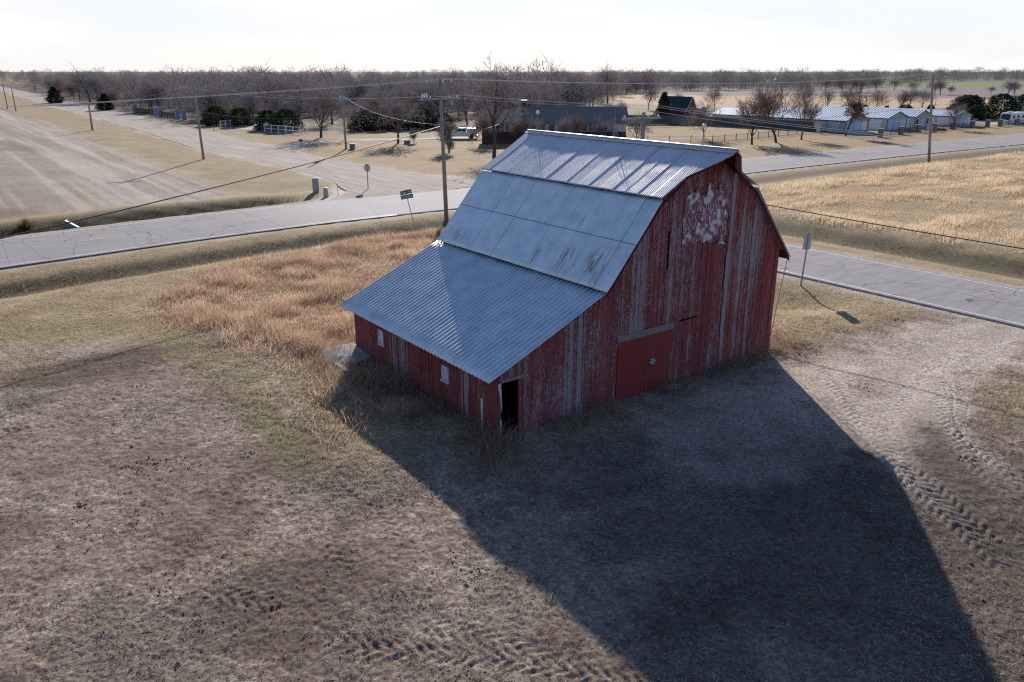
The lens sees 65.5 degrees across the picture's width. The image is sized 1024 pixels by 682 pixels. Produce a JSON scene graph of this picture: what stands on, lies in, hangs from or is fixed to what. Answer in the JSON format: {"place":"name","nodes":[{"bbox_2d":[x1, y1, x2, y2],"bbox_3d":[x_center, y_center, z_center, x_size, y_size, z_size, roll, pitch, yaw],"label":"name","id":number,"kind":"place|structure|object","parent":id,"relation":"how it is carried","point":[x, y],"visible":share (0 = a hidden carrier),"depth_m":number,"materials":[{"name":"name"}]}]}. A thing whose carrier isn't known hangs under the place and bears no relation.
{"place":"outdoors","nodes":[
{"label":"outdoors","id":0,"kind":"place"},
{"bbox_2d":[0,86,474,199],"bbox_3d":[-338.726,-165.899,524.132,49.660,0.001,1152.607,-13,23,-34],"label":"gravel road","id":1,"kind":"structure","parent":0,"point":[350,178],"depth_m":109.70,"materials":[{"name":"beige gravel"}]},
{"bbox_2d":[278,137,481,147],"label":"driveway","id":2,"kind":"structure","parent":0,"point":[297,145],"depth_m":133.92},
{"bbox_2d":[449,127,477,138],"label":"pickup truck","id":3,"kind":"object","parent":2,"relation":"on","point":[460,131],"visible":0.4,"depth_m":140.71,"materials":[{"name":"white paint"}]},
{"bbox_2d":[112,222,800,444],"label":"tall grass","id":4,"kind":"structure","parent":0,"point":[268,323],"depth_m":42.12,"materials":[{"name":"beige plant"}]},
{"bbox_2d":[0,72,1023,681],"bbox_3d":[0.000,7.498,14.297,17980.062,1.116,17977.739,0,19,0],"label":"ground","id":5,"kind":"structure","parent":0,"point":[58,164],"depth_m":23.75,"materials":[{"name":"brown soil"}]},
{"bbox_2d":[12,217,38,229],"bbox_3d":[-37.882,-9.153,61.952,1.883,1.116,1.913,-5,20,-16],"label":"weed bush","id":6,"kind":"object","parent":5,"relation":"on","point":[26,224],"visible":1,"depth_m":61.87,"materials":[{"name":"beige plant"}]},
{"bbox_2d":[44,86,66,102],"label":"cedar tree","id":7,"kind":"object","parent":5,"relation":"on","point":[51,91],"visible":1,"depth_m":294.44,"materials":[{"name":"green plant"}]},
{"bbox_2d":[57,65,96,102],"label":"bare tree","id":8,"kind":"object","parent":5,"relation":"on","point":[84,75],"visible":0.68,"depth_m":294.56,"materials":[{"name":"brown plant"}]},
{"bbox_2d":[80,68,112,101],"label":"bare tree","id":9,"kind":"object","parent":5,"relation":"on","point":[92,81],"visible":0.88,"depth_m":289.44,"materials":[{"name":"brown plant"}]},
{"bbox_2d":[93,93,114,109],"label":"cedar tree","id":10,"kind":"object","parent":5,"relation":"on","point":[103,97],"visible":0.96,"depth_m":242.01,"materials":[{"name":"green plant"}]},
{"bbox_2d":[132,80,172,106],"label":"bare tree","id":11,"kind":"object","parent":5,"relation":"on","point":[157,95],"visible":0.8,"depth_m":232.21,"materials":[{"name":"brown plant"}]},
{"bbox_2d":[180,84,206,158],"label":"utility pole","id":12,"kind":"object","parent":5,"relation":"on","point":[199,130],"visible":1,"depth_m":106.40,"materials":[{"name":"brown wood"}]},
{"bbox_2d":[197,105,229,126],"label":"cedar tree","id":13,"kind":"object","parent":5,"relation":"on","point":[209,109],"visible":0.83,"depth_m":174.76,"materials":[{"name":"green plant"}]},
{"bbox_2d":[193,85,233,112],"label":"bare tree","id":14,"kind":"object","parent":5,"relation":"on","point":[215,100],"visible":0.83,"depth_m":193.91,"materials":[{"name":"brown plant"}]},
{"bbox_2d":[226,107,254,126],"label":"cedar tree","id":15,"kind":"object","parent":5,"relation":"on","point":[246,121],"visible":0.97,"depth_m":172.16,"materials":[{"name":"green plant"}]},
{"bbox_2d":[228,84,265,112],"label":"bare tree","id":16,"kind":"object","parent":5,"relation":"on","point":[252,98],"visible":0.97,"depth_m":184.76,"materials":[{"name":"brown plant"}]},
{"bbox_2d":[241,77,284,108],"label":"bare tree","id":17,"kind":"object","parent":5,"relation":"on","point":[263,87],"visible":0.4,"depth_m":215.09,"materials":[{"name":"brown plant"}]},
{"bbox_2d":[252,109,282,129],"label":"cedar tree","id":18,"kind":"object","parent":5,"relation":"on","point":[261,122],"visible":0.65,"depth_m":161.94,"materials":[{"name":"green plant"}]},
{"bbox_2d":[260,88,293,114],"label":"bare tree","id":19,"kind":"object","parent":5,"relation":"on","point":[273,105],"visible":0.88,"depth_m":170.11,"materials":[{"name":"brown plant"}]},
{"bbox_2d":[268,108,305,131],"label":"cedar tree","id":20,"kind":"object","parent":5,"relation":"on","point":[292,114],"visible":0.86,"depth_m":159.19,"materials":[{"name":"green plant"}]},
{"bbox_2d":[282,77,367,137],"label":"bare tree","id":21,"kind":"object","parent":5,"relation":"on","point":[322,100],"visible":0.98,"depth_m":141.47,"materials":[{"name":"brown plant"}]},
{"bbox_2d":[26,85,655,125],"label":"underbrush","id":22,"kind":"object","parent":5,"relation":"on","point":[123,103],"visible":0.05,"depth_m":207.22,"materials":[{"name":"brown plant"}]},
{"bbox_2d":[0,52,683,118],"bbox_3d":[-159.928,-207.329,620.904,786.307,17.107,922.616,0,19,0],"label":"woodland","id":23,"kind":"object","parent":5,"relation":"on","point":[253,75],"visible":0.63,"depth_m":233.46,"materials":[{"name":"brown plant"}]},
{"bbox_2d":[338,82,346,148],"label":"utility pole","id":24,"kind":"object","parent":5,"relation":"on","point":[340,98],"visible":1,"depth_m":120.99,"materials":[{"name":"brown wood"}]},
{"bbox_2d":[321,343,370,365],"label":"concrete slab","id":25,"kind":"structure","parent":5,"relation":"on","point":[358,354],"depth_m":33.17,"materials":[{"name":"grey concrete"}]},
{"bbox_2d":[339,70,378,100],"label":"bare tree","id":26,"kind":"object","parent":5,"relation":"on","point":[358,87],"visible":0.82,"depth_m":220.94,"materials":[{"name":"brown plant"}]},
{"bbox_2d":[345,111,378,130],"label":"cedar tree","id":27,"kind":"object","parent":5,"relation":"on","point":[360,124],"visible":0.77,"depth_m":160.41,"materials":[{"name":"green plant"}]},
{"bbox_2d":[347,95,380,125],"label":"bare tree","id":28,"kind":"object","parent":5,"relation":"on","point":[367,108],"visible":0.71,"depth_m":161.60,"materials":[{"name":"brown plant"}]},
{"bbox_2d":[352,78,396,123],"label":"bare tree","id":29,"kind":"object","parent":5,"relation":"on","point":[370,95],"visible":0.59,"depth_m":177.14,"materials":[{"name":"brown plant"}]},
{"bbox_2d":[364,109,399,130],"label":"cedar tree","id":30,"kind":"object","parent":5,"relation":"on","point":[382,126],"visible":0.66,"depth_m":159.78,"materials":[{"name":"green plant"}]},
{"bbox_2d":[365,85,425,143],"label":"bare tree","id":31,"kind":"object","parent":5,"relation":"on","point":[394,110],"visible":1,"depth_m":130.15,"materials":[{"name":"brown plant"}]},
{"bbox_2d":[391,110,419,129],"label":"cedar tree","id":32,"kind":"object","parent":5,"relation":"on","point":[405,126],"visible":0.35,"depth_m":161.65,"materials":[{"name":"green plant"}]},
{"bbox_2d":[400,189,415,231],"bbox_3d":[-7.612,-9.647,60.073,0.976,3.500,0.265,-12,18,3],"label":"street sign","id":33,"kind":"object","parent":5,"relation":"on","point":[407,195],"visible":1,"depth_m":59.61,"materials":[{"name":"green metal"}]},
{"bbox_2d":[390,78,426,109],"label":"bare tree","id":34,"kind":"object","parent":5,"relation":"on","point":[406,97],"visible":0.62,"depth_m":184.10,"materials":[{"name":"brown plant"}]},
{"bbox_2d":[405,107,438,129],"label":"cedar tree","id":35,"kind":"object","parent":5,"relation":"on","point":[428,115],"visible":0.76,"depth_m":162.09,"materials":[{"name":"green plant"}]},
{"bbox_2d":[404,78,453,112],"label":"bare tree","id":36,"kind":"object","parent":5,"relation":"on","point":[428,93],"visible":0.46,"depth_m":182.91,"materials":[{"name":"brown plant"}]},
{"bbox_2d":[408,78,459,218],"bbox_3d":[-5.988,-15.268,63.966,4.545,11.054,0.582,-12,22,-32],"label":"utility pole","id":37,"kind":"object","parent":5,"relation":"on","point":[441,99],"visible":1,"depth_m":63.61,"materials":[{"name":"brown wood"}]},
{"bbox_2d":[0,126,441,238],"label":"cable","id":38,"kind":"object","parent":37,"relation":"attached to","point":[202,190],"visible":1,"depth_m":43.85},
{"bbox_2d":[543,104,937,130],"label":"cable","id":39,"kind":"object","parent":37,"relation":"attached to","point":[713,125],"visible":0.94,"depth_m":81.78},
{"bbox_2d":[422,84,456,112],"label":"bare tree","id":40,"kind":"object","parent":5,"relation":"on","point":[435,95],"visible":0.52,"depth_m":176.92,"materials":[{"name":"brown plant"}]},
{"bbox_2d":[431,115,455,151],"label":"bare tree","id":41,"kind":"object","parent":5,"relation":"on","point":[448,130],"visible":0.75,"depth_m":117.96,"materials":[{"name":"brown plant"}]},
{"bbox_2d":[447,81,479,124],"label":"bare tree","id":42,"kind":"object","parent":5,"relation":"on","point":[466,101],"visible":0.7,"depth_m":176.40,"materials":[{"name":"brown plant"}]},
{"bbox_2d":[465,113,498,145],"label":"bare tree","id":43,"kind":"object","parent":5,"relation":"on","point":[478,127],"visible":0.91,"depth_m":126.20,"materials":[{"name":"brown plant"}]},
{"bbox_2d":[459,53,533,156],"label":"bare tree","id":44,"kind":"object","parent":5,"relation":"on","point":[500,103],"visible":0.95,"depth_m":109.00,"materials":[{"name":"brown plant"}]},
{"bbox_2d":[1,69,1020,75],"bbox_3d":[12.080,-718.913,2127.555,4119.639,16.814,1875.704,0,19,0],"label":"horizon woodland","id":45,"kind":"object","parent":5,"relation":"on","point":[34,71],"visible":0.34,"depth_m":2045.04,"materials":[{"name":"plant"}]},
{"bbox_2d":[1,316,1021,681],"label":"soil clods","id":46,"kind":"object","parent":5,"relation":"on","point":[551,556],"visible":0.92,"depth_m":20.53,"materials":[{"name":"brown soil"}]},
{"bbox_2d":[0,194,1022,310],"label":"ditch weeds","id":47,"kind":"object","parent":5,"relation":"on","point":[42,230],"visible":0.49,"depth_m":57.26,"materials":[{"name":"beige plant"}]},
{"bbox_2d":[0,311,1023,681],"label":"lot tufts","id":48,"kind":"object","parent":5,"relation":"on","point":[542,523],"visible":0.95,"depth_m":21.27,"materials":[{"name":"brown plant"}]},
{"bbox_2d":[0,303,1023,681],"bbox_3d":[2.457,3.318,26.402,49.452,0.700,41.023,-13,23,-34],"label":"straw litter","id":49,"kind":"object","parent":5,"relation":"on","point":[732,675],"visible":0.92,"depth_m":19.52,"materials":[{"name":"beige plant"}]},
{"bbox_2d":[506,115,535,139],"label":"bare tree","id":50,"kind":"object","parent":5,"relation":"on","point":[517,128],"visible":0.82,"depth_m":126.85,"materials":[{"name":"brown plant"}]},
{"bbox_2d":[515,85,545,107],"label":"bare tree","id":51,"kind":"object","parent":5,"relation":"on","point":[528,96],"visible":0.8,"depth_m":185.23,"materials":[{"name":"brown plant"}]},
{"bbox_2d":[517,118,550,138],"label":"bare tree","id":52,"kind":"object","parent":5,"relation":"on","point":[534,124],"visible":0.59,"depth_m":126.80,"materials":[{"name":"brown plant"}]},
{"bbox_2d":[271,323,827,484],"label":"wall weeds","id":53,"kind":"object","parent":5,"relation":"on","point":[468,423],"depth_m":28.48,"materials":[{"name":"brown plant"}]},
{"bbox_2d":[479,100,629,143],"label":"house","id":54,"kind":"structure","parent":5,"relation":"on","point":[552,114],"depth_m":131.25,"materials":[{"name":"brick"}]},
{"bbox_2d":[339,110,790,437],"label":"barn","id":55,"kind":"structure","parent":5,"relation":"on","point":[545,277],"depth_m":29.82,"materials":[{"name":"red wood"}]},
{"bbox_2d":[440,364,448,384],"bbox_3d":[-2.381,1.182,28.249,0.081,0.612,0.520,-13,23,-34],"label":"window","id":56,"kind":"structure","parent":55,"relation":"in","point":[444,370],"depth_m":28.27,"materials":[{"name":"grey glass"}]},
{"bbox_2d":[615,336,646,400],"bbox_3d":[4.381,1.069,29.314,1.458,2.400,0.041,-13,23,-34],"label":"barn door","id":57,"kind":"structure","parent":55,"relation":"in","point":[631,354],"depth_m":29.25,"materials":[{"name":"red paint"}]},
{"bbox_2d":[644,329,671,391],"bbox_3d":[5.506,0.802,30.102,1.298,2.400,0.041,-13,23,-34],"label":"barn door","id":58,"kind":"structure","parent":55,"relation":"in","point":[658,344],"depth_m":30.05,"materials":[{"name":"red paint"}]},
{"bbox_2d":[555,113,577,132],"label":"bare tree","id":59,"kind":"object","parent":5,"relation":"on","point":[560,125],"visible":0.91,"depth_m":126.87,"materials":[{"name":"brown plant"}]},
{"bbox_2d":[553,82,588,105],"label":"bare tree","id":60,"kind":"object","parent":5,"relation":"on","point":[568,100],"visible":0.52,"depth_m":219.81,"materials":[{"name":"brown plant"}]},
{"bbox_2d":[547,68,597,105],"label":"bare tree","id":61,"kind":"object","parent":5,"relation":"on","point":[588,88],"visible":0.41,"depth_m":225.50,"materials":[{"name":"brown plant"}]},
{"bbox_2d":[564,113,587,133],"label":"bare tree","id":62,"kind":"object","parent":5,"relation":"on","point":[580,125],"visible":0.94,"depth_m":127.94,"materials":[{"name":"brown plant"}]},
{"bbox_2d":[591,116,618,135],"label":"bare tree","id":63,"kind":"object","parent":5,"relation":"on","point":[604,125],"visible":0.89,"depth_m":127.53,"materials":[{"name":"brown plant"}]},
{"bbox_2d":[595,64,622,101],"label":"bare tree","id":64,"kind":"object","parent":5,"relation":"on","point":[609,78],"visible":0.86,"depth_m":289.77,"materials":[{"name":"brown plant"}]},
{"bbox_2d":[620,111,654,138],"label":"bare tree","id":65,"kind":"object","parent":5,"relation":"on","point":[638,125],"visible":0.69,"depth_m":126.76,"materials":[{"name":"brown plant"}]},
{"bbox_2d":[621,112,660,139],"bbox_3d":[7.761,-8.956,48.596,3.200,9.620,0.391,-13,23,-34],"label":"utility pole","id":66,"kind":"object","parent":5,"relation":"on","point":[643,118],"visible":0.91,"depth_m":47.20,"materials":[{"name":"grey wood"}]},
{"bbox_2d":[629,107,1019,153],"bbox_3d":[18.160,-8.335,32.456,0.014,1.106,37.217,-14,23,-36],"label":"power line","id":67,"kind":"object","parent":66,"relation":"attached to","point":[836,135],"visible":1,"depth_m":36.22,"materials":[{"name":"metal"}]},
{"bbox_2d":[767,204,1023,248],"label":"cable","id":68,"kind":"object","parent":66,"relation":"attached to","point":[900,228],"visible":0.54,"depth_m":36.54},
{"bbox_2d":[640,80,664,109],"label":"bare tree","id":69,"kind":"object","parent":5,"relation":"on","point":[650,93],"visible":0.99,"depth_m":245.26,"materials":[{"name":"brown plant"}]},
{"bbox_2d":[653,92,673,115],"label":"cedar tree","id":70,"kind":"object","parent":5,"relation":"on","point":[664,101],"visible":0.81,"depth_m":189.11,"materials":[{"name":"green plant"}]},
{"bbox_2d":[657,96,696,115],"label":"red barn","id":71,"kind":"structure","parent":5,"relation":"on","point":[681,103],"depth_m":212.84,"materials":[{"name":"red wood"}]},
{"bbox_2d":[679,101,725,137],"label":"bare tree","id":72,"kind":"object","parent":5,"relation":"on","point":[702,115],"visible":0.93,"depth_m":140.97,"materials":[{"name":"brown plant"}]},
{"bbox_2d":[698,86,731,109],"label":"bare tree","id":73,"kind":"object","parent":5,"relation":"on","point":[712,94],"visible":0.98,"depth_m":240.67,"materials":[{"name":"brown plant"}]},
{"bbox_2d":[626,128,816,142],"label":"wire fence","id":74,"kind":"object","parent":5,"relation":"on","point":[724,139],"visible":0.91,"depth_m":136.74,"materials":[{"name":"grey metal"}]},
{"bbox_2d":[629,115,821,133],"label":"board fence","id":75,"kind":"object","parent":5,"relation":"on","point":[668,119],"visible":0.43,"depth_m":170.34,"materials":[{"name":"brown wood"}]},
{"bbox_2d":[734,91,794,144],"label":"bare tree","id":76,"kind":"object","parent":5,"relation":"on","point":[754,113],"visible":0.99,"depth_m":129.92,"materials":[{"name":"brown plant"}]},
{"bbox_2d":[741,81,809,142],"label":"bare tree","id":77,"kind":"object","parent":5,"relation":"on","point":[773,97],"visible":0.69,"depth_m":130.84,"materials":[{"name":"brown plant"}]},
{"bbox_2d":[781,92,824,139],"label":"bare tree","id":78,"kind":"object","parent":5,"relation":"on","point":[809,114],"visible":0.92,"depth_m":138.53,"materials":[{"name":"brown plant"}]},
{"bbox_2d":[800,232,812,285],"bbox_3d":[16.453,-4.495,44.771,0.620,3.260,0.056,-7,20,-28],"label":"speed sign","id":79,"kind":"object","parent":5,"relation":"on","point":[807,241],"visible":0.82,"depth_m":44.51,"materials":[{"name":"grey metal"}]},
{"bbox_2d":[593,65,1023,92],"bbox_3d":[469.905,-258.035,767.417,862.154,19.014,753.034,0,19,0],"label":"woodland","id":80,"kind":"object","parent":5,"relation":"on","point":[695,80],"visible":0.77,"depth_m":535.33,"materials":[{"name":"brown plant"}]},
{"bbox_2d":[788,81,828,105],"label":"bare tree","id":81,"kind":"object","parent":5,"relation":"on","point":[809,88],"visible":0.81,"depth_m":213.91,"materials":[{"name":"brown plant"}]},
{"bbox_2d":[818,85,836,105],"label":"bare tree","id":82,"kind":"object","parent":5,"relation":"on","point":[830,96],"visible":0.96,"depth_m":215.35,"materials":[{"name":"brown plant"}]},
{"bbox_2d":[835,84,864,106],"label":"bare tree","id":83,"kind":"object","parent":5,"relation":"on","point":[850,94],"visible":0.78,"depth_m":217.30,"materials":[{"name":"brown plant"}]},
{"bbox_2d":[842,82,875,135],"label":"oak tree","id":84,"kind":"object","parent":5,"relation":"on","point":[857,106],"visible":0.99,"depth_m":143.37,"materials":[{"name":"brown plant"}]},
{"bbox_2d":[868,88,894,106],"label":"bare tree","id":85,"kind":"object","parent":5,"relation":"on","point":[880,96],"visible":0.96,"depth_m":220.04,"materials":[{"name":"brown plant"}]},
{"bbox_2d":[756,150,1023,254],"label":"field grass","id":86,"kind":"structure","parent":5,"relation":"on","point":[937,225],"depth_m":75.78,"materials":[{"name":"beige plant"}]},
{"bbox_2d":[892,85,924,104],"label":"bare tree","id":87,"kind":"object","parent":5,"relation":"on","point":[914,93],"visible":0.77,"depth_m":249.87,"materials":[{"name":"brown plant"}]},
{"bbox_2d":[911,88,937,107],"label":"bare tree","id":88,"kind":"object","parent":5,"relation":"on","point":[928,94],"visible":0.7,"depth_m":256.37,"materials":[{"name":"brown plant"}]},
{"bbox_2d":[850,120,1007,133],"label":"storage lot","id":89,"kind":"structure","parent":5,"relation":"on","point":[991,123],"depth_m":166.45,"materials":[{"name":"beige gravel"}]},
{"bbox_2d":[712,107,870,132],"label":"storage building","id":90,"kind":"structure","parent":89,"relation":"on","point":[832,121],"depth_m":157.97,"materials":[{"name":"metal"}]},
{"bbox_2d":[780,107,909,129],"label":"storage building","id":91,"kind":"structure","parent":89,"relation":"on","point":[889,120],"depth_m":163.24,"materials":[{"name":"metal"}]},
{"bbox_2d":[869,119,881,129],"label":"rollup door","id":92,"kind":"structure","parent":91,"relation":"in","point":[875,124],"depth_m":162.95,"materials":[{"name":"white metal"}]},
{"bbox_2d":[809,106,932,127],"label":"storage building","id":93,"kind":"structure","parent":89,"relation":"on","point":[916,116],"depth_m":168.81,"materials":[{"name":"metal"}]},
{"bbox_2d":[843,106,973,125],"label":"storage building","id":94,"kind":"structure","parent":89,"relation":"on","point":[939,119],"depth_m":174.34,"materials":[{"name":"metal"}]},
{"bbox_2d":[967,105,987,120],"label":"cedar tree","id":95,"kind":"object","parent":89,"relation":"on","point":[981,113],"visible":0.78,"depth_m":193.02,"materials":[{"name":"green plant"}]},
{"bbox_2d":[1000,111,1023,123],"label":"motorhome","id":96,"kind":"object","parent":89,"relation":"on","point":[1007,116],"visible":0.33,"depth_m":182.69,"materials":[{"name":"white paint"}]},
{"bbox_2d":[918,75,946,161],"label":"utility pole","id":97,"kind":"object","parent":5,"relation":"on","point":[930,125],"visible":0.98,"depth_m":106.89,"materials":[{"name":"brown wood"}]},
{"bbox_2d":[940,100,969,129],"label":"bare tree","id":98,"kind":"object","parent":5,"relation":"on","point":[955,114],"visible":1,"depth_m":162.17,"materials":[{"name":"brown plant"}]},
{"bbox_2d":[947,95,993,118],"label":"cedar tree","id":99,"kind":"object","parent":5,"relation":"on","point":[978,100],"visible":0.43,"depth_m":197.88,"materials":[{"name":"green plant"}]},
{"bbox_2d":[984,93,1022,118],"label":"cedar tree","id":100,"kind":"object","parent":5,"relation":"on","point":[1010,101],"visible":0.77,"depth_m":198.81,"materials":[{"name":"green plant"}]},
{"bbox_2d":[0,134,1023,269],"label":"road","id":101,"kind":"structure","parent":0,"point":[38,247],"depth_m":64.99,"materials":[{"name":"grey asphalt"}]},
{"bbox_2d":[0,214,391,266],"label":"road marking","id":102,"kind":"object","parent":101,"relation":"on","point":[182,240],"visible":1,"depth_m":55.91,"materials":[{"name":"paint"}]},
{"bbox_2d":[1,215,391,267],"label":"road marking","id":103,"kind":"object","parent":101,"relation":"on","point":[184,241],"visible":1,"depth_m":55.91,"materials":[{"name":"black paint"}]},
{"bbox_2d":[0,0,1023,71],"label":"sky","id":104,"kind":"structure","parent":0,"point":[53,35],"materials":[{"name":"white"}]},
{"bbox_2d":[777,244,1023,328],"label":"side road","id":105,"kind":"structure","parent":0,"point":[945,291],"depth_m":44.78,"materials":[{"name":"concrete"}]},
{"bbox_2d":[777,269,1023,324],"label":"road marking","id":106,"kind":"object","parent":105,"relation":"on","point":[903,297],"visible":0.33,"depth_m":42.20,"materials":[{"name":"paint"}]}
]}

